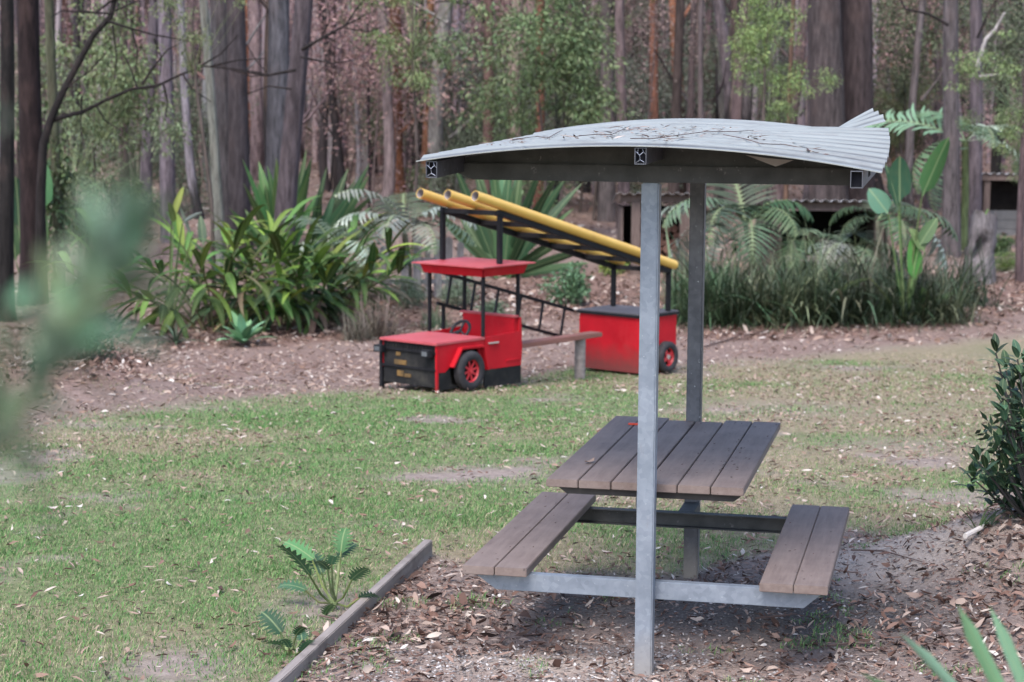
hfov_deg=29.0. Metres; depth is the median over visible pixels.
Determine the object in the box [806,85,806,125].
gum tree
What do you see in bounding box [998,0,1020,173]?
gum tree
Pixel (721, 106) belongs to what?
gum tree
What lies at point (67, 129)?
gum tree
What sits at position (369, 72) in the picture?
sapling
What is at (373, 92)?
sapling
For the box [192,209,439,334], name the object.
shell ginger
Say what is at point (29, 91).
gum tree
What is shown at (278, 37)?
gum tree
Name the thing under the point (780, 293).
broad rush
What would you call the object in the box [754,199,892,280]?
dark shed
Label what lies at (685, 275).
rush clump
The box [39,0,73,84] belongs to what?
sapling
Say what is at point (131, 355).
bed leaves
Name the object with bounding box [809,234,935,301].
rush clump
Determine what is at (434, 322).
grass tussock
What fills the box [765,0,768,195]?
gum tree
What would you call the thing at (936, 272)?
rush clump
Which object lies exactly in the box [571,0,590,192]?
gum tree
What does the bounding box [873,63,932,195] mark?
sapling
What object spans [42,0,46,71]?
gum tree
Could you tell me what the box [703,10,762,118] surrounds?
sapling
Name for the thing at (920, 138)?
sapling
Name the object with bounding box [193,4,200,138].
gum tree
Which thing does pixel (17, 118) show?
sapling
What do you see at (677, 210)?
palm
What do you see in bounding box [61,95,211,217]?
sapling
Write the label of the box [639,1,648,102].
gum tree
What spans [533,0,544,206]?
gum tree
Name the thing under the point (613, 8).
gum tree
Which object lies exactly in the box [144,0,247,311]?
sapling
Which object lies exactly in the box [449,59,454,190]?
gum tree
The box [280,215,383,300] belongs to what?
palm
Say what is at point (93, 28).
gum tree
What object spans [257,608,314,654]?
philodendron
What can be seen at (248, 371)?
path leaves
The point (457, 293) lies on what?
shrub
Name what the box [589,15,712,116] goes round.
sapling
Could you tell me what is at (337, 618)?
stick
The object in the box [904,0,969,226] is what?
gum tree
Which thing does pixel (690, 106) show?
gum tree
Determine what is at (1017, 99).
gum tree
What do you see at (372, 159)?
gum tree
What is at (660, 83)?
sapling
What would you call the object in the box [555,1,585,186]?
gum tree
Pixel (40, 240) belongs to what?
gum tree
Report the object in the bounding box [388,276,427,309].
shrub
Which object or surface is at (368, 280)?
shrub
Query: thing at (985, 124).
sapling
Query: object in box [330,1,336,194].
gum tree
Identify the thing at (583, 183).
sapling
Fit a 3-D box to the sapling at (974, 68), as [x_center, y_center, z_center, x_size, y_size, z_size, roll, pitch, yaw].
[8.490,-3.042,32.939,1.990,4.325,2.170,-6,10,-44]
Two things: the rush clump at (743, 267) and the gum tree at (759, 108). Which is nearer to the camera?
the rush clump at (743, 267)
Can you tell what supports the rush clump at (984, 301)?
on the ground at (972, 346)
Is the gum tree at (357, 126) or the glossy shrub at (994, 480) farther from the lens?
the gum tree at (357, 126)
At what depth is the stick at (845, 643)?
8.97 m
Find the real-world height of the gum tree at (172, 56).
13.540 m
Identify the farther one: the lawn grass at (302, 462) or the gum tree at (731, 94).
the gum tree at (731, 94)
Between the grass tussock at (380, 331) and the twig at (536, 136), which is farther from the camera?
the grass tussock at (380, 331)
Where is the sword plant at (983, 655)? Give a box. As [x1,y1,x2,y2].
[859,604,1023,681]
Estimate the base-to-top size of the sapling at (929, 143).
6.662 m
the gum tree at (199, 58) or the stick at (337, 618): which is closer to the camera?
the stick at (337, 618)
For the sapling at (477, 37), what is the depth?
45.48 m
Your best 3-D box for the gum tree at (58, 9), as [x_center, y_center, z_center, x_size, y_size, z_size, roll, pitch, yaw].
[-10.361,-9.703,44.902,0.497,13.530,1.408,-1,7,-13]
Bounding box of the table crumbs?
[496,422,831,571]
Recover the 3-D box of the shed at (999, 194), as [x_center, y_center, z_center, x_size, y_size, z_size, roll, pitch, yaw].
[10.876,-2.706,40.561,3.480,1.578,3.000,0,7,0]
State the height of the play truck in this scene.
2.250 m
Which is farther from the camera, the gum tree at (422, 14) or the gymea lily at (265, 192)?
the gum tree at (422, 14)
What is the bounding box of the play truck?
[374,188,679,392]
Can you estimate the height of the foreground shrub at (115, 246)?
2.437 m
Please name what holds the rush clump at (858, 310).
on the ground at (972, 346)
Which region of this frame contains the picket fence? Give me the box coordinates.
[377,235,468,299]
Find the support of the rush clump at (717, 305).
on the ground at (972, 346)
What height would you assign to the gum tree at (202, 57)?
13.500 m
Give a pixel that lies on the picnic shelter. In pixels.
(628, 458)
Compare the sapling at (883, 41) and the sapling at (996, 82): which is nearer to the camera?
the sapling at (883, 41)
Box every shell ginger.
[22,196,361,339]
[165,231,367,332]
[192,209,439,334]
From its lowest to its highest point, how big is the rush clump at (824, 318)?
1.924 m
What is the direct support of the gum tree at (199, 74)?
on the ground at (972, 346)
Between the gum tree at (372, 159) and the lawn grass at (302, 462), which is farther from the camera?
the gum tree at (372, 159)
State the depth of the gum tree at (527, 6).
47.29 m
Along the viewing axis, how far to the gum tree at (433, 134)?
42.59 m
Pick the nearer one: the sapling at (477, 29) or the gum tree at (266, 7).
the gum tree at (266, 7)
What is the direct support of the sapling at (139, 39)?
on the ground at (972, 346)
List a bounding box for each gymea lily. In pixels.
[229,152,316,264]
[305,163,380,269]
[434,173,587,277]
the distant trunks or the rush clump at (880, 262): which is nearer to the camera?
the rush clump at (880, 262)
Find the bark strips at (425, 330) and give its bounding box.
[0,268,1019,418]
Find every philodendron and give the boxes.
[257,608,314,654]
[275,527,379,614]
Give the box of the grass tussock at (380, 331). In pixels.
[338,286,417,341]
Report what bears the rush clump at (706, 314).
on the ground at (972, 346)
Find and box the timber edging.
[269,539,431,681]
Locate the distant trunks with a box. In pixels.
[14,0,1023,172]
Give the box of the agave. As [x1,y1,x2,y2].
[216,310,276,342]
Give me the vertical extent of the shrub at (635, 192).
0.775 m
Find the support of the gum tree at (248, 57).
on the ground at (972, 346)
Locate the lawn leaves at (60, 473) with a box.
[0,353,1021,681]
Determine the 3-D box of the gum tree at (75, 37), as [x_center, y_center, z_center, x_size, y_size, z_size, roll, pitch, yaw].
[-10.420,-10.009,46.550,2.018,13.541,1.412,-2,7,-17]
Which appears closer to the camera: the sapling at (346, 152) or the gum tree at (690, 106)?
the gum tree at (690, 106)
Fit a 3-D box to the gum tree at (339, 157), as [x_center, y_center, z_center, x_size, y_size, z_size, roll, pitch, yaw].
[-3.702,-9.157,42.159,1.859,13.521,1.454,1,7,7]
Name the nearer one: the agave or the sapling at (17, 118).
the agave
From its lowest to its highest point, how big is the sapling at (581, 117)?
4.639 m
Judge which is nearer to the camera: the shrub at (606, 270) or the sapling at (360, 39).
the shrub at (606, 270)
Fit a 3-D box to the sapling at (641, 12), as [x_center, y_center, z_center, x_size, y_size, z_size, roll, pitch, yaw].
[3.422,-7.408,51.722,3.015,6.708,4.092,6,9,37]
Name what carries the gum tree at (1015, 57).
on the ground at (972, 346)
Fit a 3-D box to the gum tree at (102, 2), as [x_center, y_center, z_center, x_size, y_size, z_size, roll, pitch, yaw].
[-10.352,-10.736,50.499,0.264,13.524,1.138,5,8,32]
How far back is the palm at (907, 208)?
32.02 m
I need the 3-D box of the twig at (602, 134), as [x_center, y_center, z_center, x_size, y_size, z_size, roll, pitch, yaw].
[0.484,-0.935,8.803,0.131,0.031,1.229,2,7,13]
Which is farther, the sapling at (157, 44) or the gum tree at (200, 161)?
the gum tree at (200, 161)
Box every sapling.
[0,0,95,64]
[0,29,91,178]
[15,63,196,252]
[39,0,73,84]
[40,0,175,162]
[40,0,176,218]
[40,47,97,150]
[51,139,191,243]
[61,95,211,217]
[66,0,250,184]
[68,4,202,181]
[137,64,258,192]
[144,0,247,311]
[145,1,261,140]
[172,0,263,151]
[261,44,320,147]
[262,0,421,171]
[262,0,508,217]
[304,0,527,205]
[306,0,556,212]
[307,12,483,122]
[308,4,319,81]
[308,69,412,183]
[337,0,407,111]
[337,1,417,151]
[340,1,483,199]
[342,4,413,164]
[345,0,492,251]
[345,68,478,172]
[351,4,591,203]
[402,99,569,217]
[403,0,586,142]
[421,0,596,113]
[434,0,590,138]
[434,1,496,101]
[435,0,508,113]
[441,0,606,240]
[452,0,527,103]
[463,4,645,218]
[470,0,639,120]
[474,52,684,212]
[506,0,666,103]
[547,0,654,220]
[562,42,712,120]
[566,0,723,121]
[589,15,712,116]
[593,0,689,118]
[594,0,729,118]
[626,3,787,119]
[630,47,706,117]
[658,34,770,120]
[659,0,777,118]
[695,0,779,61]
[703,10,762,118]
[724,0,816,252]
[727,0,807,122]
[729,45,842,199]
[753,0,906,196]
[780,0,942,180]
[795,0,1005,217]
[872,0,1013,213]
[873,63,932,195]
[874,29,1009,199]
[874,46,989,204]
[874,65,962,202]
[887,27,1021,192]
[925,0,1023,122]
[943,27,1023,153]
[956,90,1022,182]
[965,1,1023,151]
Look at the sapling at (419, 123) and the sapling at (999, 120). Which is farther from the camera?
the sapling at (419, 123)
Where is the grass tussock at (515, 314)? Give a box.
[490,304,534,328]
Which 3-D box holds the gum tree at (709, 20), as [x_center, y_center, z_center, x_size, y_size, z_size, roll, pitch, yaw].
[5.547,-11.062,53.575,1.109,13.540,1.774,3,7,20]
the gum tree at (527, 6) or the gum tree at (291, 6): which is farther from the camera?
the gum tree at (527, 6)
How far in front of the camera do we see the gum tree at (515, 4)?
41.56 m
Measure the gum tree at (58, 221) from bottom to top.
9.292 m
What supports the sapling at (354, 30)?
on the ground at (972, 346)
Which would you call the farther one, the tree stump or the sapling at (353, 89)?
the sapling at (353, 89)
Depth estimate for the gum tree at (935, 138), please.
44.66 m
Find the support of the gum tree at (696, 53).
on the ground at (972, 346)
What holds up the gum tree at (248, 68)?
on the ground at (972, 346)
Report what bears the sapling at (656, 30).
on the ground at (972, 346)
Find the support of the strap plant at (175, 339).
on the ground at (972, 346)
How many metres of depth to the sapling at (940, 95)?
43.05 m
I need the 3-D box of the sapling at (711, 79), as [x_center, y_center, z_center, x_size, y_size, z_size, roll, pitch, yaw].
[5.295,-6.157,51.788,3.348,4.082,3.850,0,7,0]
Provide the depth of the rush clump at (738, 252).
29.30 m
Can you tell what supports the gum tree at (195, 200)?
on the ground at (972, 346)
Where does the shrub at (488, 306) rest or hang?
on the ground at (972, 346)
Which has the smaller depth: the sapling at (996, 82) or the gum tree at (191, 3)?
the gum tree at (191, 3)
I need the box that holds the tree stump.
[962,209,996,284]
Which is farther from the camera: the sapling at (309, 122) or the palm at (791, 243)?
the sapling at (309, 122)
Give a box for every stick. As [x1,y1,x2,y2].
[319,615,370,622]
[703,330,767,346]
[825,642,873,646]
[851,549,921,561]
[963,521,990,537]
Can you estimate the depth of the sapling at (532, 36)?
37.46 m
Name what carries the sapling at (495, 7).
on the ground at (972, 346)
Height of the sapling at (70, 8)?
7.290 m
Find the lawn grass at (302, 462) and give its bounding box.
[0,358,1023,681]
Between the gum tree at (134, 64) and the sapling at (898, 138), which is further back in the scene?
the gum tree at (134, 64)
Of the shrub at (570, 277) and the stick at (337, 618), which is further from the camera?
the shrub at (570, 277)
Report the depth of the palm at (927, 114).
36.87 m
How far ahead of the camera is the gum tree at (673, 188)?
40.55 m
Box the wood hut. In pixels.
[612,192,689,274]
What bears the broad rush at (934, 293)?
on the ground at (972, 346)
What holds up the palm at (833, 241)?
on the ground at (972, 346)
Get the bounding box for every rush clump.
[630,225,792,309]
[630,254,796,330]
[638,248,764,306]
[665,242,801,332]
[680,246,801,294]
[684,252,842,331]
[704,263,792,332]
[712,246,836,334]
[718,245,859,332]
[726,241,826,292]
[743,246,868,286]
[761,220,884,304]
[767,253,903,334]
[779,250,899,335]
[789,235,881,288]
[796,254,914,330]
[809,216,1000,305]
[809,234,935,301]
[839,259,926,329]
[848,250,983,335]
[849,239,937,294]
[896,266,973,330]
[905,230,1023,310]
[918,250,990,308]
[919,265,1010,332]
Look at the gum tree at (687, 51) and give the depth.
59.17 m
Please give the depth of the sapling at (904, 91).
41.92 m
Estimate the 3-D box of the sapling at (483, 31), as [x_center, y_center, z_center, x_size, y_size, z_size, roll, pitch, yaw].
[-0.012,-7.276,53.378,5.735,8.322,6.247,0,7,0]
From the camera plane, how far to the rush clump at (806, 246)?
29.54 m
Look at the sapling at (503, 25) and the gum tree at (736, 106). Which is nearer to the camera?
the gum tree at (736, 106)
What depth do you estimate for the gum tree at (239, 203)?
34.92 m
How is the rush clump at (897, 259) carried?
on the ground at (972, 346)
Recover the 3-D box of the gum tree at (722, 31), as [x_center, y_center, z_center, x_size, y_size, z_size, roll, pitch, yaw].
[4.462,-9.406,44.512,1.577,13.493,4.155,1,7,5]
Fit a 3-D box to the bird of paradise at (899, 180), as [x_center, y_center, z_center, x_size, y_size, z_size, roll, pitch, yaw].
[5.292,-1.528,27.835,1.599,2.686,0.318,0,7,0]
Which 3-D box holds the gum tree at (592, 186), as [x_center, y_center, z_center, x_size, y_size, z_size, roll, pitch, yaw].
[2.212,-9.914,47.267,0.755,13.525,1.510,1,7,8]
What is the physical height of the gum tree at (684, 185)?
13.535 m
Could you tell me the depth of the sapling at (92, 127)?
32.17 m
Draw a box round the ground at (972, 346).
[0,8,1023,681]
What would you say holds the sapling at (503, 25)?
on the ground at (972, 346)
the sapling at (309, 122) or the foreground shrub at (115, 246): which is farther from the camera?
the sapling at (309, 122)
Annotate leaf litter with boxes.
[279,501,1023,681]
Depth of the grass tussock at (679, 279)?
30.60 m
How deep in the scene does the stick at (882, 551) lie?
10.62 m
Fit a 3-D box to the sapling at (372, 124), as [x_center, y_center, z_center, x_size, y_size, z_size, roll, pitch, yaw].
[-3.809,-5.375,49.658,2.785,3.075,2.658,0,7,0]
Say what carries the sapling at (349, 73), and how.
on the ground at (972, 346)
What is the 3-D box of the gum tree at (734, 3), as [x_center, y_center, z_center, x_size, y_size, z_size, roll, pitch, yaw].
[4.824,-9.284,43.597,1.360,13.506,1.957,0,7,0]
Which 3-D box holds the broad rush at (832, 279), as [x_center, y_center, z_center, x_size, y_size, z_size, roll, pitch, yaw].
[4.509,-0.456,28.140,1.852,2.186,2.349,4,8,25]
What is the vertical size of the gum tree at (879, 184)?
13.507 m
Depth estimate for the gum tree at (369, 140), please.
43.04 m
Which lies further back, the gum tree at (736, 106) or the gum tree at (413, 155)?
the gum tree at (413, 155)
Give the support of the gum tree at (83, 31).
on the ground at (972, 346)
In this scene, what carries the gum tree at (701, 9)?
on the ground at (972, 346)
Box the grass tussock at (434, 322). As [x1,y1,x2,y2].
[407,301,459,329]
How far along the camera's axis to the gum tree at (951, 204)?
35.68 m
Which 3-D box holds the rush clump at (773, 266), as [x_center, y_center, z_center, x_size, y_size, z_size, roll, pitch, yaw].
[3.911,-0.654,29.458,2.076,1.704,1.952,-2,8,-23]
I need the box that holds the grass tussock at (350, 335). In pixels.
[323,308,390,341]
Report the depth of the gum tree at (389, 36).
52.15 m
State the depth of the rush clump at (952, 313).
27.97 m
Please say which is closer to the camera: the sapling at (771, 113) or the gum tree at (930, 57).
the sapling at (771, 113)
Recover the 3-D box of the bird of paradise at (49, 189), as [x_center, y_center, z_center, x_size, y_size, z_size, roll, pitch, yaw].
[-7.435,-1.704,30.537,0.728,2.151,0.319,0,7,-5]
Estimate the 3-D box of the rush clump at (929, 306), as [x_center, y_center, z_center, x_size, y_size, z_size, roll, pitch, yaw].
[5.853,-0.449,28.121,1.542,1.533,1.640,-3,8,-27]
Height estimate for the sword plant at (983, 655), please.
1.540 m
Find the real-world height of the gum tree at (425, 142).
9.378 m
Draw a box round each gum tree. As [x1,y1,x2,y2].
[0,0,16,321]
[0,15,17,176]
[17,0,47,306]
[34,0,274,300]
[41,0,81,280]
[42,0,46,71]
[54,0,82,164]
[55,0,61,90]
[61,0,83,151]
[61,98,69,149]
[73,0,86,187]
[79,0,90,183]
[92,0,96,100]
[95,0,103,173]
[109,0,119,160]
[114,3,135,183]
[119,0,128,176]
[129,0,141,156]
[139,0,157,203]
[145,0,159,164]
[157,0,178,242]
[171,0,204,219]
[171,3,202,163]
[172,45,204,79]
[173,3,180,166]
[173,6,180,193]
[176,0,264,180]
[187,0,201,184]
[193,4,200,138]
[196,0,200,78]
[198,43,203,148]
[199,0,209,166]
[199,0,224,275]
[201,8,264,202]
[210,0,227,248]
[214,0,383,284]
[226,0,253,257]
[245,0,261,135]
[259,0,268,161]
[265,0,288,181]
[289,0,340,123]
[300,14,312,158]
[307,0,346,190]
[318,0,330,191]
[321,0,359,171]
[329,0,336,189]
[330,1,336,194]
[342,0,376,196]
[354,0,371,210]
[357,2,406,145]
[360,8,372,176]
[370,2,377,172]
[377,0,394,219]
[389,0,475,205]
[401,0,403,40]
[402,0,420,168]
[402,0,426,119]
[409,0,495,216]
[421,0,433,185]
[427,0,493,195]
[445,20,454,179]
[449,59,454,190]
[452,0,465,192]
[460,0,467,193]
[506,0,569,108]
[508,0,526,205]
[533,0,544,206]
[544,1,562,194]
[549,6,564,126]
[554,10,563,203]
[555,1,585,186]
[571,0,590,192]
[591,0,599,194]
[596,0,614,206]
[597,0,615,221]
[615,0,629,228]
[624,0,648,110]
[636,0,662,118]
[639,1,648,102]
[649,0,658,118]
[654,0,684,205]
[660,0,669,190]
[669,0,690,192]
[682,0,731,208]
[683,1,688,115]
[687,0,696,193]
[694,0,705,117]
[696,0,712,117]
[698,0,706,222]
[713,0,725,197]
[723,0,749,217]
[724,0,739,108]
[729,51,736,118]
[741,0,764,219]
[757,0,776,120]
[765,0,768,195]
[772,0,807,200]
[783,0,806,199]
[801,32,809,200]
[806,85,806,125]
[807,0,848,210]
[841,0,874,210]
[874,0,902,192]
[900,0,960,257]
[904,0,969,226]
[923,0,942,208]
[927,23,932,98]
[958,0,969,142]
[962,0,965,135]
[968,0,1014,234]
[990,0,1022,173]
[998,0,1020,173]
[1008,0,1020,123]
[1013,61,1021,125]
[1015,79,1023,281]
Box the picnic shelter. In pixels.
[416,108,889,675]
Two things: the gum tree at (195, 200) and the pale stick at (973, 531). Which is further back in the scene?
the gum tree at (195, 200)
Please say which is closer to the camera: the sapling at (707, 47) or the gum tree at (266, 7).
the gum tree at (266, 7)
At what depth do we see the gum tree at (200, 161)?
52.77 m
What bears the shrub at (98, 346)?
on the ground at (972, 346)
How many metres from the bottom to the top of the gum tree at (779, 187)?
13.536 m
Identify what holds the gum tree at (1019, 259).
on the ground at (972, 346)
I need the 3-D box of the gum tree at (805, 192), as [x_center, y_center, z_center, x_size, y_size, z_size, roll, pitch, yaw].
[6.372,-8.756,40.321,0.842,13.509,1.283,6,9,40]
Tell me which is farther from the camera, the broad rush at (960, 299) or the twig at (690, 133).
the broad rush at (960, 299)
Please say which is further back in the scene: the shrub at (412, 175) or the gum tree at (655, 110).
the shrub at (412, 175)
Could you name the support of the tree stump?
on the ground at (972, 346)
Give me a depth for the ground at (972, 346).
12.90 m
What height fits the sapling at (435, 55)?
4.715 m
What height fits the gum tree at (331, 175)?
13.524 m
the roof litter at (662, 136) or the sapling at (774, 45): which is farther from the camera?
the sapling at (774, 45)
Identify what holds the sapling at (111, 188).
on the ground at (972, 346)
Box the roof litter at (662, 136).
[487,125,826,154]
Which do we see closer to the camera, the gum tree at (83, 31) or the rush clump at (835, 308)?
the rush clump at (835, 308)
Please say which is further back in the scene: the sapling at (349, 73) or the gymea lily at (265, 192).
the sapling at (349, 73)
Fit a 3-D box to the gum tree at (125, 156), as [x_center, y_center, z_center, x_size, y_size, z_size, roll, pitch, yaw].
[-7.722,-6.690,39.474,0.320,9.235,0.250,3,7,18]
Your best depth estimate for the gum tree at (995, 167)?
43.35 m
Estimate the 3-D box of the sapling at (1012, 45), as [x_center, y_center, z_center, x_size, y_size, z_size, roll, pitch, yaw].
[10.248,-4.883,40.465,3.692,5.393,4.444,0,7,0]
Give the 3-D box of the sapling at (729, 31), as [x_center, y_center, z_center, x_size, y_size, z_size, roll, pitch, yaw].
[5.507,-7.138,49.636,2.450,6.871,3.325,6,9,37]
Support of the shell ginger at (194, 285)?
on the ground at (972, 346)
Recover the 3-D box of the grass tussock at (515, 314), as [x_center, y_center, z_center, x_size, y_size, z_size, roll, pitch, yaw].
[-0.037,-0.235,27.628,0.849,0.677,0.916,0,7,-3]
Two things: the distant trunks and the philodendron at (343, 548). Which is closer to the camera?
the philodendron at (343, 548)
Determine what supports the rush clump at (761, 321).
on the ground at (972, 346)
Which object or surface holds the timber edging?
on the ground at (972, 346)
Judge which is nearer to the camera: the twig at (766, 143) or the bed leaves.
the twig at (766, 143)
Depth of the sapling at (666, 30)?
54.41 m
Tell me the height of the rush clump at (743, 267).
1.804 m
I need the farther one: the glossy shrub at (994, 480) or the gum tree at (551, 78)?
the gum tree at (551, 78)
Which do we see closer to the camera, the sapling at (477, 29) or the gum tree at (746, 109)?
the gum tree at (746, 109)
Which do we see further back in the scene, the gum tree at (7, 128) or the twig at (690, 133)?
the gum tree at (7, 128)
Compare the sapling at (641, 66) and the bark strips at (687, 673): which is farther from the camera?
the sapling at (641, 66)
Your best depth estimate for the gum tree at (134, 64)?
49.76 m
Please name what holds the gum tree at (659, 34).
on the ground at (972, 346)
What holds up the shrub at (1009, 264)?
on the ground at (972, 346)
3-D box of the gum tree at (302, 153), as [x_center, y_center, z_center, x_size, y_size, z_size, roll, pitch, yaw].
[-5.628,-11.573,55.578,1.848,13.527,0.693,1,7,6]
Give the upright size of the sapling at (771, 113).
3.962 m
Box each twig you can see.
[512,130,561,139]
[579,126,628,135]
[630,130,752,138]
[723,134,822,149]
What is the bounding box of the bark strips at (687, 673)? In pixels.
[306,498,1022,681]
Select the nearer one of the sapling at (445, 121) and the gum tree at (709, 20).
the sapling at (445, 121)
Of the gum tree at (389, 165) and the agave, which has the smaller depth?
the agave
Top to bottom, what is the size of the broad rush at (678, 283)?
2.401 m
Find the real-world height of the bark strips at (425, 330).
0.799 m
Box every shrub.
[0,108,202,543]
[59,308,129,362]
[341,258,378,289]
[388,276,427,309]
[404,167,426,189]
[435,274,480,306]
[475,298,508,313]
[537,260,591,305]
[598,260,630,275]
[630,182,642,205]
[953,333,1023,524]
[994,234,1014,255]
[994,250,1014,271]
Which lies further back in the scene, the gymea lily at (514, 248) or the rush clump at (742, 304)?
the gymea lily at (514, 248)
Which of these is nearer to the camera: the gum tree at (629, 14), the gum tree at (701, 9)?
the gum tree at (701, 9)
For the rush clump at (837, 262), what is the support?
on the ground at (972, 346)
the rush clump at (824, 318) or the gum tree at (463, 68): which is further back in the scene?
the gum tree at (463, 68)
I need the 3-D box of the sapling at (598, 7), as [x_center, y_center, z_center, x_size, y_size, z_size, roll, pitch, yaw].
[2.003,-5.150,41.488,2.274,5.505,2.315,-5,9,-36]
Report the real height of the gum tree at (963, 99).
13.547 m
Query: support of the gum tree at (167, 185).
on the ground at (972, 346)
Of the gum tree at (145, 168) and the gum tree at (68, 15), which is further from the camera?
the gum tree at (68, 15)
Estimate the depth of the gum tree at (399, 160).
44.78 m
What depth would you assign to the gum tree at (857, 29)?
38.57 m
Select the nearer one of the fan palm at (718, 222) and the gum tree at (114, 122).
the fan palm at (718, 222)
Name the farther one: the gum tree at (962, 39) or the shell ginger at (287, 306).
the gum tree at (962, 39)
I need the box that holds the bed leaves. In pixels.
[1,267,1023,388]
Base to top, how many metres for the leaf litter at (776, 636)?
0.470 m
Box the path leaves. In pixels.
[0,291,1023,432]
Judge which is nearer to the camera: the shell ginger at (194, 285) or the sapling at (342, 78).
the shell ginger at (194, 285)
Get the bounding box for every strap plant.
[152,323,205,344]
[958,506,1008,533]
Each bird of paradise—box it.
[14,165,52,271]
[167,187,206,331]
[831,137,949,322]
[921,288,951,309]
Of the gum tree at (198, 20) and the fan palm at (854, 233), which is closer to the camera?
the fan palm at (854, 233)
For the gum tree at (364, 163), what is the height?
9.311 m
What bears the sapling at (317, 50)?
on the ground at (972, 346)
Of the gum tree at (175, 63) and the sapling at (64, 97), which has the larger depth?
the sapling at (64, 97)
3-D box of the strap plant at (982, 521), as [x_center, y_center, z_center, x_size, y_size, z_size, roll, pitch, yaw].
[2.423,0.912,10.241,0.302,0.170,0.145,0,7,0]
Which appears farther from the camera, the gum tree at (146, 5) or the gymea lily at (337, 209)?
the gum tree at (146, 5)
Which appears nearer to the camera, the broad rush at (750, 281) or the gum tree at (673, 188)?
the broad rush at (750, 281)
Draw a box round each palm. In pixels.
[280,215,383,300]
[327,189,476,288]
[661,183,813,279]
[705,211,756,274]
[731,223,840,279]
[798,233,899,274]
[829,200,957,284]
[833,219,880,276]
[867,104,1020,250]
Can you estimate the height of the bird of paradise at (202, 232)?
2.034 m
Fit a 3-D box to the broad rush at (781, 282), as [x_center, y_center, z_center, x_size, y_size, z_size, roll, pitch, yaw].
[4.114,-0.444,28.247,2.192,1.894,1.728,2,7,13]
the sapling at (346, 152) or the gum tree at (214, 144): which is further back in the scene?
the sapling at (346, 152)
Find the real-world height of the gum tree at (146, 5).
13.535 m
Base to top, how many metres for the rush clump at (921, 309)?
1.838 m
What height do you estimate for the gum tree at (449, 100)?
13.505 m
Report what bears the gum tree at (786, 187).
on the ground at (972, 346)
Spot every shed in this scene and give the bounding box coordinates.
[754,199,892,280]
[960,172,1018,235]
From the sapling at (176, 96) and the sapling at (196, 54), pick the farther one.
the sapling at (196, 54)
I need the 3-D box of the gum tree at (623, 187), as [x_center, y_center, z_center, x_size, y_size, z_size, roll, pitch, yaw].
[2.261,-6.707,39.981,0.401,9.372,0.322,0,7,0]
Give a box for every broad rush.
[660,225,770,330]
[662,250,797,326]
[671,259,778,318]
[740,256,816,319]
[747,248,852,328]
[754,267,863,326]
[788,229,883,328]
[819,224,948,327]
[850,260,933,323]
[865,266,953,324]
[889,252,1003,316]
[892,270,967,322]
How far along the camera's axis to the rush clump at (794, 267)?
29.43 m
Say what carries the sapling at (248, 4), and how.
on the ground at (972, 346)
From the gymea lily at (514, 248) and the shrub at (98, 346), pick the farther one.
the gymea lily at (514, 248)
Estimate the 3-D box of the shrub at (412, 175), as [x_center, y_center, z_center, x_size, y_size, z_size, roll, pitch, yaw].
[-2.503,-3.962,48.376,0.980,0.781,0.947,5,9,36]
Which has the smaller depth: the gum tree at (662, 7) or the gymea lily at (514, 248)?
the gymea lily at (514, 248)
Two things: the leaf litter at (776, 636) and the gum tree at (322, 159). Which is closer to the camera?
the leaf litter at (776, 636)
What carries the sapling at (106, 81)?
on the ground at (972, 346)
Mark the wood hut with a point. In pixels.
(628, 224)
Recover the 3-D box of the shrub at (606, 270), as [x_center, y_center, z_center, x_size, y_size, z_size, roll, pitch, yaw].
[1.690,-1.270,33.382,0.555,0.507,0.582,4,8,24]
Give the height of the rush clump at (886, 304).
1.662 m
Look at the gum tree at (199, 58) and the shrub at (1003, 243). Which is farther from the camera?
the gum tree at (199, 58)
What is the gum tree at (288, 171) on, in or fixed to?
on the ground at (972, 346)
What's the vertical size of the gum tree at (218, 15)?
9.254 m
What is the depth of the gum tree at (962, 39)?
51.14 m
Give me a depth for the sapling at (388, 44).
35.62 m
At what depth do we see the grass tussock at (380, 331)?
26.76 m
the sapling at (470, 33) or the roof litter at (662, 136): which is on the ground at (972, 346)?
the sapling at (470, 33)
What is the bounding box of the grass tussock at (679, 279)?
[661,247,705,301]
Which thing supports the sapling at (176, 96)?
on the ground at (972, 346)
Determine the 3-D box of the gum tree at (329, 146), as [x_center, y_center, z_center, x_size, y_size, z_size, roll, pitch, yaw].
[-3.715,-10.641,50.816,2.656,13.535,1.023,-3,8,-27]
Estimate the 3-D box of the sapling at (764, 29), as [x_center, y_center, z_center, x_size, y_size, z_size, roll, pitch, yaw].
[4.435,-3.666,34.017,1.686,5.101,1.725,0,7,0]

